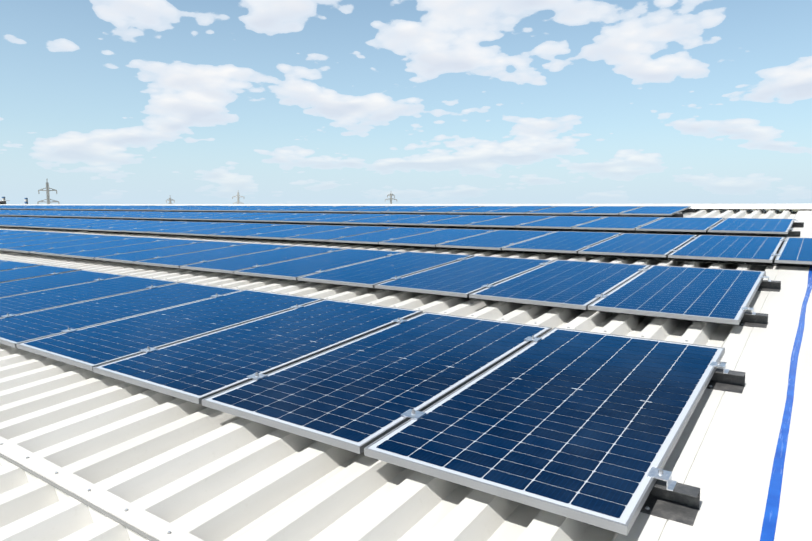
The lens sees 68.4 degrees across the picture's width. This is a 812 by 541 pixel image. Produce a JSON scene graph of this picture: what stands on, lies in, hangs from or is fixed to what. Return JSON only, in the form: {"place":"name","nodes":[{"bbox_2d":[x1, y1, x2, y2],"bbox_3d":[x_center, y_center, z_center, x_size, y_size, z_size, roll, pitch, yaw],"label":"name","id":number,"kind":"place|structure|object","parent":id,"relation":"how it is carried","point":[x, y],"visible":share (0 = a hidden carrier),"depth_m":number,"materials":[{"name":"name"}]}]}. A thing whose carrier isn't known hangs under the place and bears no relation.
{"place":"outdoors","nodes":[
{"label":"outdoors","id":0,"kind":"place"},
{"bbox_2d":[0,209,811,540],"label":"roof","id":1,"kind":"structure","parent":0,"point":[156,465],"depth_m":2.53,"materials":[{"name":"white metal"}]},
{"bbox_2d":[0,230,40,235],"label":"solar panel","id":2,"kind":"object","parent":1,"relation":"on","point":[12,232],"visible":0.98,"depth_m":13.67,"materials":[{"name":"blue glass"}]},
{"bbox_2d":[0,261,42,270],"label":"solar panel","id":3,"kind":"object","parent":1,"relation":"on","point":[7,265],"visible":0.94,"depth_m":8.08,"materials":[{"name":"blue glass"}]},
{"bbox_2d":[0,218,52,222],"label":"solar panel","id":4,"kind":"object","parent":1,"relation":"on","point":[24,220],"visible":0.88,"depth_m":18.49,"materials":[{"name":"blue glass"}]},
{"bbox_2d":[0,232,60,238],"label":"solar panel","id":5,"kind":"object","parent":1,"relation":"on","point":[21,235],"visible":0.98,"depth_m":12.95,"materials":[{"name":"blue glass"}]},
{"bbox_2d":[0,210,60,215],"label":"solar panel","id":6,"kind":"object","parent":1,"relation":"on","point":[28,212],"visible":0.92,"depth_m":23.25,"materials":[{"name":"blue glass"}]},
{"bbox_2d":[0,218,72,224],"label":"solar panel","id":7,"kind":"object","parent":1,"relation":"on","point":[6,223],"visible":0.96,"depth_m":17.74,"materials":[{"name":"blue glass"}]},
{"bbox_2d":[9,210,65,215],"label":"solar panel","id":8,"kind":"object","parent":1,"relation":"on","point":[35,213],"visible":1,"depth_m":22.49,"materials":[{"name":"blue glass"}]},
{"bbox_2d":[0,265,81,282],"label":"solar panel","id":9,"kind":"object","parent":1,"relation":"on","point":[24,273],"visible":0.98,"depth_m":7.38,"materials":[{"name":"blue glass"}]},
{"bbox_2d":[0,233,84,243],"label":"solar panel","id":10,"kind":"object","parent":1,"relation":"on","point":[28,238],"visible":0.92,"depth_m":12.19,"materials":[{"name":"blue glass"}]},
{"bbox_2d":[0,219,84,226],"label":"solar panel","id":11,"kind":"object","parent":1,"relation":"on","point":[18,224],"visible":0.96,"depth_m":16.93,"materials":[{"name":"blue glass"}]},
{"bbox_2d":[22,211,80,215],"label":"solar panel","id":12,"kind":"object","parent":1,"relation":"on","point":[50,213],"visible":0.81,"depth_m":21.98,"materials":[{"name":"blue glass"}]},
{"bbox_2d":[0,234,111,249],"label":"solar panel","id":13,"kind":"object","parent":1,"relation":"on","point":[41,241],"visible":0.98,"depth_m":11.42,"materials":[{"name":"blue glass"}]},
{"bbox_2d":[17,219,107,227],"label":"solar panel","id":14,"kind":"object","parent":1,"relation":"on","point":[52,223],"visible":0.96,"depth_m":16.42,"materials":[{"name":"blue glass"}]},
{"bbox_2d":[0,270,126,297],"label":"solar panel","id":15,"kind":"object","parent":1,"relation":"on","point":[23,286],"visible":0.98,"depth_m":6.65,"materials":[{"name":"blue glass"}]},
{"bbox_2d":[35,211,95,215],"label":"solar panel","id":16,"kind":"object","parent":1,"relation":"on","point":[65,213],"visible":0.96,"depth_m":21.43,"materials":[{"name":"blue glass"}]},
{"bbox_2d":[2,236,139,252],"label":"solar panel","id":17,"kind":"object","parent":1,"relation":"on","point":[24,249],"visible":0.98,"depth_m":10.69,"materials":[{"name":"blue glass"}]},
{"bbox_2d":[34,219,123,228],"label":"solar panel","id":18,"kind":"object","parent":1,"relation":"on","point":[77,223],"visible":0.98,"depth_m":15.79,"materials":[{"name":"blue glass"}]},
{"bbox_2d":[49,211,116,216],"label":"solar panel","id":19,"kind":"object","parent":1,"relation":"on","point":[62,215],"visible":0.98,"depth_m":20.77,"materials":[{"name":"blue glass"}]},
{"bbox_2d":[0,275,178,317],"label":"solar panel","id":20,"kind":"object","parent":1,"relation":"on","point":[39,300],"visible":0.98,"depth_m":5.87,"materials":[{"name":"blue glass"}]},
{"bbox_2d":[63,211,134,216],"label":"solar panel","id":21,"kind":"object","parent":1,"relation":"on","point":[97,213],"visible":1,"depth_m":20.29,"materials":[{"name":"blue glass"}]},
{"bbox_2d":[29,237,170,255],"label":"solar panel","id":22,"kind":"object","parent":1,"relation":"on","point":[79,248],"visible":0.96,"depth_m":10.11,"materials":[{"name":"blue glass"}]},
{"bbox_2d":[53,220,147,229],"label":"solar panel","id":23,"kind":"object","parent":1,"relation":"on","point":[96,224],"visible":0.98,"depth_m":15.24,"materials":[{"name":"blue glass"}]},
{"bbox_2d":[78,211,151,217],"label":"solar panel","id":24,"kind":"object","parent":1,"relation":"on","point":[93,216],"visible":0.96,"depth_m":19.79,"materials":[{"name":"blue glass"}]},
{"bbox_2d":[0,282,241,347],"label":"solar panel","id":25,"kind":"object","parent":1,"relation":"on","point":[23,327],"visible":0.96,"depth_m":5.05,"materials":[{"name":"blue glass"}]},
{"bbox_2d":[74,221,169,230],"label":"solar panel","id":26,"kind":"object","parent":1,"relation":"on","point":[93,228],"visible":0.83,"depth_m":14.63,"materials":[{"name":"blue glass"}]},
{"bbox_2d":[96,205,155,209],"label":"solar panel","id":27,"kind":"object","parent":1,"relation":"on","point":[125,207],"visible":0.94,"depth_m":24.31,"materials":[{"name":"blue glass"}]},
{"bbox_2d":[95,211,162,217],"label":"solar panel","id":28,"kind":"object","parent":1,"relation":"on","point":[109,216],"visible":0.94,"depth_m":18.98,"materials":[{"name":"blue glass"}]},
{"bbox_2d":[59,239,206,259],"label":"solar panel","id":29,"kind":"object","parent":1,"relation":"on","point":[91,254],"visible":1,"depth_m":9.52,"materials":[{"name":"blue glass"}]},
{"bbox_2d":[96,221,191,231],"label":"solar panel","id":30,"kind":"object","parent":1,"relation":"on","point":[116,229],"visible":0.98,"depth_m":14.04,"materials":[{"name":"blue glass"}]},
{"bbox_2d":[112,212,182,217],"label":"solar panel","id":31,"kind":"object","parent":1,"relation":"on","point":[129,216],"visible":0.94,"depth_m":18.48,"materials":[{"name":"blue glass"}]},
{"bbox_2d":[131,212,205,218],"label":"solar panel","id":32,"kind":"object","parent":1,"relation":"on","point":[153,216],"visible":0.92,"depth_m":17.93,"materials":[{"name":"blue glass"}]},
{"bbox_2d":[16,289,323,370],"bbox_3d":[-1.684,0.387,4.607,1.000,0.031,2.000,4,12,35],"label":"solar panel","id":33,"kind":"object","parent":1,"relation":"on","point":[89,348],"visible":1,"depth_m":4.36,"materials":[{"name":"blue glass"}]},
{"bbox_2d":[139,205,201,209],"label":"solar panel","id":34,"kind":"object","parent":1,"relation":"on","point":[170,207],"visible":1,"depth_m":22.52,"materials":[{"name":"blue glass"}]},
{"bbox_2d":[121,222,220,232],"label":"solar panel","id":35,"kind":"object","parent":1,"relation":"on","point":[144,230],"visible":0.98,"depth_m":13.46,"materials":[{"name":"blue glass"}]},
{"bbox_2d":[94,241,248,263],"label":"solar panel","id":36,"kind":"object","parent":1,"relation":"on","point":[132,257],"visible":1,"depth_m":8.92,"materials":[{"name":"blue glass"}]},
{"bbox_2d":[155,206,209,210],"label":"solar panel","id":37,"kind":"object","parent":1,"relation":"on","point":[170,209],"visible":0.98,"depth_m":21.68,"materials":[{"name":"blue glass"}]},
{"bbox_2d":[151,212,229,218],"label":"solar panel","id":38,"kind":"object","parent":1,"relation":"on","point":[185,215],"visible":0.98,"depth_m":17.36,"materials":[{"name":"blue glass"}]},
{"bbox_2d":[147,222,251,233],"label":"solar panel","id":39,"kind":"object","parent":1,"relation":"on","point":[192,228],"visible":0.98,"depth_m":12.86,"materials":[{"name":"blue glass"}]},
{"bbox_2d":[172,206,227,210],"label":"solar panel","id":40,"kind":"object","parent":1,"relation":"on","point":[188,209],"visible":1,"depth_m":21.12,"materials":[{"name":"blue glass"}]},
{"bbox_2d":[173,212,244,219],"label":"solar panel","id":41,"kind":"object","parent":1,"relation":"on","point":[203,216],"visible":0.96,"depth_m":16.74,"materials":[{"name":"blue glass"}]},
{"bbox_2d":[134,243,292,267],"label":"solar panel","id":42,"kind":"object","parent":1,"relation":"on","point":[176,261],"visible":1,"depth_m":8.33,"materials":[{"name":"blue glass"}]},
{"bbox_2d":[190,206,246,210],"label":"solar panel","id":43,"kind":"object","parent":1,"relation":"on","point":[207,209],"visible":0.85,"depth_m":20.61,"materials":[{"name":"blue glass"}]},
{"bbox_2d":[176,223,282,235],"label":"solar panel","id":44,"kind":"object","parent":1,"relation":"on","point":[205,232],"visible":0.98,"depth_m":12.27,"materials":[{"name":"blue glass"}]},
{"bbox_2d":[195,212,272,219],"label":"solar panel","id":45,"kind":"object","parent":1,"relation":"on","point":[232,216],"visible":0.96,"depth_m":16.13,"materials":[{"name":"blue glass"}]},
{"bbox_2d":[209,206,267,210],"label":"solar panel","id":46,"kind":"object","parent":1,"relation":"on","point":[227,209],"visible":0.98,"depth_m":20.05,"materials":[{"name":"blue glass"}]},
{"bbox_2d":[93,299,422,403],"bbox_3d":[-0.854,0.451,4.022,1.000,0.031,2.000,4,12,35],"label":"solar panel","id":47,"kind":"object","parent":1,"relation":"on","point":[197,370],"visible":0.98,"depth_m":3.74,"materials":[{"name":"blue glass"}]},
{"bbox_2d":[229,206,287,210],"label":"solar panel","id":48,"kind":"object","parent":1,"relation":"on","point":[249,209],"visible":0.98,"depth_m":19.50,"materials":[{"name":"blue glass"}]},
{"bbox_2d":[220,213,301,220],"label":"solar panel","id":49,"kind":"object","parent":1,"relation":"on","point":[246,218],"visible":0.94,"depth_m":15.56,"materials":[{"name":"blue glass"}]},
{"bbox_2d":[209,224,316,237],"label":"solar panel","id":50,"kind":"object","parent":1,"relation":"on","point":[243,233],"visible":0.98,"depth_m":11.69,"materials":[{"name":"blue glass"}]},
{"bbox_2d":[180,246,346,273],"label":"solar panel","id":51,"kind":"object","parent":1,"relation":"on","point":[230,265],"visible":0.98,"depth_m":7.74,"materials":[{"name":"blue glass"}]},
{"bbox_2d":[250,206,310,211],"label":"solar panel","id":52,"kind":"object","parent":1,"relation":"on","point":[273,209],"visible":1,"depth_m":18.84,"materials":[{"name":"blue glass"}]},
{"bbox_2d":[247,213,331,221],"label":"solar panel","id":53,"kind":"object","parent":1,"relation":"on","point":[270,219],"visible":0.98,"depth_m":14.99,"materials":[{"name":"blue glass"}]},
{"bbox_2d":[244,225,354,239],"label":"solar panel","id":54,"kind":"object","parent":1,"relation":"on","point":[283,234],"visible":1,"depth_m":11.09,"materials":[{"name":"blue glass"}]},
{"bbox_2d":[273,206,332,211],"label":"solar panel","id":55,"kind":"object","parent":1,"relation":"on","point":[297,209],"visible":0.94,"depth_m":18.24,"materials":[{"name":"blue glass"}]},
{"bbox_2d":[276,214,357,222],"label":"solar panel","id":56,"kind":"object","parent":1,"relation":"on","point":[309,218],"visible":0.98,"depth_m":14.38,"materials":[{"name":"blue glass"}]},
{"bbox_2d":[234,249,402,279],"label":"solar panel","id":57,"kind":"object","parent":1,"relation":"on","point":[293,269],"visible":0.96,"depth_m":7.14,"materials":[{"name":"blue glass"}]},
{"bbox_2d":[297,206,357,211],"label":"solar panel","id":58,"kind":"object","parent":1,"relation":"on","point":[325,209],"visible":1,"depth_m":17.66,"materials":[{"name":"blue glass"}]},
{"bbox_2d":[0,209,682,216],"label":"rail","id":59,"kind":"object","parent":1,"relation":"on","point":[677,215],"visible":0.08,"depth_m":15.45,"materials":[{"name":"metal"}]},
{"bbox_2d":[284,226,398,241],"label":"solar panel","id":60,"kind":"object","parent":1,"relation":"on","point":[326,236],"visible":0.98,"depth_m":10.50,"materials":[{"name":"blue glass"}]},
{"bbox_2d":[307,214,393,222],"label":"solar panel","id":61,"kind":"object","parent":1,"relation":"on","point":[345,218],"visible":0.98,"depth_m":13.81,"materials":[{"name":"blue glass"}]},
{"bbox_2d":[323,206,385,211],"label":"solar panel","id":62,"kind":"object","parent":1,"relation":"on","point":[353,209],"visible":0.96,"depth_m":17.12,"materials":[{"name":"blue glass"}]},
{"bbox_2d":[202,312,551,453],"bbox_3d":[-0.017,0.519,3.441,1.000,0.030,2.000,4,12,35],"label":"solar panel","id":63,"kind":"object","parent":1,"relation":"on","point":[358,395],"visible":0.98,"depth_m":3.12,"materials":[{"name":"blue glass"}]},
{"bbox_2d":[341,214,420,223],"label":"solar panel","id":64,"kind":"object","parent":1,"relation":"on","point":[376,220],"visible":0.9,"depth_m":13.21,"materials":[{"name":"blue glass"}]},
{"bbox_2d":[351,206,414,212],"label":"solar panel","id":65,"kind":"object","parent":1,"relation":"on","point":[376,210],"visible":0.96,"depth_m":16.56,"materials":[{"name":"blue glass"}]},
{"bbox_2d":[0,250,767,327],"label":"rail","id":66,"kind":"object","parent":1,"relation":"on","point":[759,320],"depth_m":4.25,"materials":[{"name":"metal"}]},
{"bbox_2d":[297,252,473,287],"bbox_3d":[-0.152,-0.042,6.757,1.000,0.031,2.000,4,12,35],"label":"solar panel","id":67,"kind":"object","parent":1,"relation":"on","point":[371,273],"visible":1,"depth_m":6.54,"materials":[{"name":"blue glass"}]},
{"bbox_2d":[328,227,445,243],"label":"solar panel","id":68,"kind":"object","parent":1,"relation":"on","point":[376,237],"visible":0.98,"depth_m":9.93,"materials":[{"name":"blue glass"}]},
{"bbox_2d":[0,215,800,236],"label":"rail","id":69,"kind":"object","parent":1,"relation":"on","point":[793,234],"visible":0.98,"depth_m":11.23,"materials":[{"name":"metal"}]},
{"bbox_2d":[0,226,811,267],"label":"rail","id":70,"kind":"object","parent":1,"relation":"on","point":[773,263],"visible":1,"depth_m":8.19,"materials":[{"name":"metal"}]},
{"bbox_2d":[0,203,811,209],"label":"roof","id":71,"kind":"structure","parent":1,"relation":"on","point":[757,206],"depth_m":15.82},
{"bbox_2d":[381,206,445,212],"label":"solar panel","id":72,"kind":"object","parent":1,"relation":"on","point":[408,210],"visible":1,"depth_m":15.91,"materials":[{"name":"blue glass"}]},
{"bbox_2d":[379,214,466,224],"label":"solar panel","id":73,"kind":"object","parent":1,"relation":"on","point":[418,220],"visible":0.98,"depth_m":12.62,"materials":[{"name":"blue glass"}]},
{"bbox_2d":[379,229,495,246],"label":"solar panel","id":74,"kind":"object","parent":1,"relation":"on","point":[431,239],"visible":0.98,"depth_m":9.33,"materials":[{"name":"blue glass"}]},
{"bbox_2d":[413,206,482,212],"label":"solar panel","id":75,"kind":"object","parent":1,"relation":"on","point":[444,209],"visible":0.98,"depth_m":15.40,"materials":[{"name":"blue glass"}]},
{"bbox_2d":[375,256,554,297],"bbox_3d":[0.685,0.025,6.179,1.000,0.031,2.000,4,12,35],"label":"solar panel","id":76,"kind":"object","parent":1,"relation":"on","point":[466,277],"visible":0.98,"depth_m":5.95,"materials":[{"name":"blue glass"}]},
{"bbox_2d":[420,215,510,225],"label":"solar panel","id":77,"kind":"object","parent":1,"relation":"on","point":[462,220],"visible":0.96,"depth_m":12.06,"materials":[{"name":"blue glass"}]},
{"bbox_2d":[447,206,516,213],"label":"solar panel","id":78,"kind":"object","parent":1,"relation":"on","point":[481,210],"visible":0.98,"depth_m":14.83,"materials":[{"name":"blue glass"}]},
{"bbox_2d":[436,230,556,249],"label":"solar panel","id":79,"kind":"object","parent":1,"relation":"on","point":[497,240],"visible":1,"depth_m":8.74,"materials":[{"name":"blue glass"}]},
{"bbox_2d":[465,215,554,227],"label":"solar panel","id":80,"kind":"object","parent":1,"relation":"on","point":[514,221],"visible":1,"depth_m":11.45,"materials":[{"name":"blue glass"}]},
{"bbox_2d":[485,206,555,213],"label":"solar panel","id":81,"kind":"object","parent":1,"relation":"on","point":[520,210],"visible":1,"depth_m":14.16,"materials":[{"name":"blue glass"}]},
{"bbox_2d":[364,328,724,535],"bbox_3d":[0.819,0.580,2.855,1.000,0.030,2.000,4,12,35],"label":"solar panel","id":82,"kind":"object","parent":1,"relation":"on","point":[587,427],"visible":1,"depth_m":2.47,"materials":[{"name":"blue glass"}]},
{"bbox_2d":[469,260,650,309],"bbox_3d":[1.522,0.088,5.594,1.000,0.032,2.000,5,12,35],"label":"solar panel","id":83,"kind":"object","parent":1,"relation":"on","point":[570,284],"visible":1,"depth_m":5.35,"materials":[{"name":"blue glass"}]},
{"bbox_2d":[516,216,606,228],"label":"solar panel","id":84,"kind":"object","parent":1,"relation":"on","point":[563,222],"visible":1,"depth_m":10.87,"materials":[{"name":"blue glass"}]},
{"bbox_2d":[526,206,597,213],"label":"solar panel","id":85,"kind":"object","parent":1,"relation":"on","point":[562,210],"visible":1,"depth_m":13.67,"materials":[{"name":"blue glass"}]},
{"bbox_2d":[502,231,622,252],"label":"solar panel","id":86,"kind":"object","parent":1,"relation":"on","point":[566,241],"visible":1,"depth_m":8.15,"materials":[{"name":"blue glass"}]},
{"bbox_2d":[570,206,642,214],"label":"solar panel","id":87,"kind":"object","parent":1,"relation":"on","point":[607,210],"visible":0.98,"depth_m":13.03,"materials":[{"name":"blue glass"}]},
{"bbox_2d":[572,217,662,229],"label":"solar panel","id":88,"kind":"object","parent":1,"relation":"on","point":[619,223],"visible":0.98,"depth_m":10.26,"materials":[{"name":"blue glass"}]},
{"bbox_2d":[578,233,697,256],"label":"solar panel","id":89,"kind":"object","parent":1,"relation":"on","point":[644,245],"visible":0.98,"depth_m":7.56,"materials":[{"name":"blue glass"}]},
{"bbox_2d":[619,206,690,214],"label":"solar panel","id":90,"kind":"object","parent":1,"relation":"on","point":[657,210],"visible":0.96,"depth_m":12.50,"materials":[{"name":"blue glass"}]},
{"bbox_2d":[640,479,699,525],"bbox_3d":[-6.235,0.227,6.986,17.575,0.074,0.123,4,12,35],"label":"rail","id":91,"kind":"object","parent":1,"relation":"on","point":[680,503],"visible":0.04,"depth_m":2.03,"materials":[{"name":"metal"}]},
{"bbox_2d":[246,372,267,379],"bbox_3d":[-0.802,0.575,3.215,0.088,0.056,0.072,4,12,35],"label":"clamp","id":92,"kind":"object","parent":91,"relation":"on","point":[256,376],"visible":0.96,"depth_m":3.21,"materials":[{"name":"metal"}]},
{"bbox_2d":[401,409,425,419],"bbox_3d":[0.033,0.639,2.633,0.088,0.056,0.072,4,12,35],"label":"clamp","id":93,"kind":"object","parent":91,"relation":"on","point":[413,414],"visible":0.9,"depth_m":2.62,"materials":[{"name":"metal"}]},
{"bbox_2d":[647,467,676,490],"bbox_3d":[0.877,0.705,2.044,0.082,0.054,0.066,4,12,35],"label":"end clamp","id":94,"kind":"object","parent":91,"relation":"on","point":[660,474],"visible":1,"depth_m":2.04,"materials":[{"name":"metal"}]},
{"bbox_2d":[588,265,765,324],"bbox_3d":[2.349,0.150,5.011,1.000,0.032,2.000,4,12,35],"label":"solar panel","id":95,"kind":"object","parent":1,"relation":"on","point":[725,296],"visible":1,"depth_m":4.74,"materials":[{"name":"blue glass"}]},
{"bbox_2d":[636,217,724,231],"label":"solar panel","id":96,"kind":"object","parent":1,"relation":"on","point":[684,224],"visible":1,"depth_m":9.67,"materials":[{"name":"blue glass"}]},
{"bbox_2d":[706,368,744,393],"bbox_3d":[-5.485,0.016,8.039,17.575,0.074,0.123,4,12,35],"label":"rail","id":97,"kind":"object","parent":1,"relation":"on","point":[731,381],"visible":0.08,"depth_m":3.09,"materials":[{"name":"metal"}]},
{"bbox_2d":[524,335,541,341],"bbox_3d":[0.784,0.429,3.686,0.088,0.056,0.072,4,12,35],"label":"clamp","id":98,"kind":"object","parent":97,"relation":"on","point":[532,339],"visible":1,"depth_m":3.67,"materials":[{"name":"metal"}]},
{"bbox_2d":[710,360,728,373],"bbox_3d":[1.628,0.494,3.097,0.082,0.054,0.066,4,12,35],"label":"end clamp","id":99,"kind":"object","parent":97,"relation":"on","point":[720,364],"visible":1,"depth_m":3.09,"materials":[{"name":"metal"}]},
{"bbox_2d":[668,235,784,262],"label":"solar panel","id":100,"kind":"object","parent":1,"relation":"on","point":[738,248],"visible":0.98,"depth_m":6.96,"materials":[{"name":"blue glass"}]},
{"bbox_2d":[708,218,794,233],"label":"solar panel","id":101,"kind":"object","parent":1,"relation":"on","point":[755,225],"visible":1,"depth_m":9.10,"materials":[{"name":"blue glass"}]},
{"bbox_2d":[757,280,780,291],"bbox_3d":[-7.289,-0.670,12.522,25.735,0.074,0.123,4,12,35],"label":"rail","id":102,"kind":"object","parent":1,"relation":"on","point":[766,285],"visible":0.04,"depth_m":5.25,"materials":[{"name":"metal"}]},
{"bbox_2d":[775,237,811,264],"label":"solar panel","id":103,"kind":"object","parent":1,"relation":"on","point":[793,250],"visible":1,"depth_m":6.54,"materials":[{"name":"blue glass"}]},
{"bbox_2d":[0,216,811,540],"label":"roof lap screws","id":104,"kind":"object","parent":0,"point":[770,514],"visible":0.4,"depth_m":2.35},
{"bbox_2d":[0,0,811,203],"label":"sky","id":105,"kind":"structure","parent":0,"point":[103,101],"materials":[{"name":"blue"}]},
{"bbox_2d":[715,209,798,210],"bbox_3d":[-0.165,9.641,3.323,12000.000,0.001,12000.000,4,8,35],"label":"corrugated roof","id":106,"kind":"structure","parent":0,"point":[769,209],"depth_m":1247.11,"materials":[{"name":"white metal"}]},
{"bbox_2d":[37,179,58,203],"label":"power pylon","id":107,"kind":"object","parent":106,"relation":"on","point":[47,190],"visible":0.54,"depth_m":357.23,"materials":[{"name":"grey metal"}]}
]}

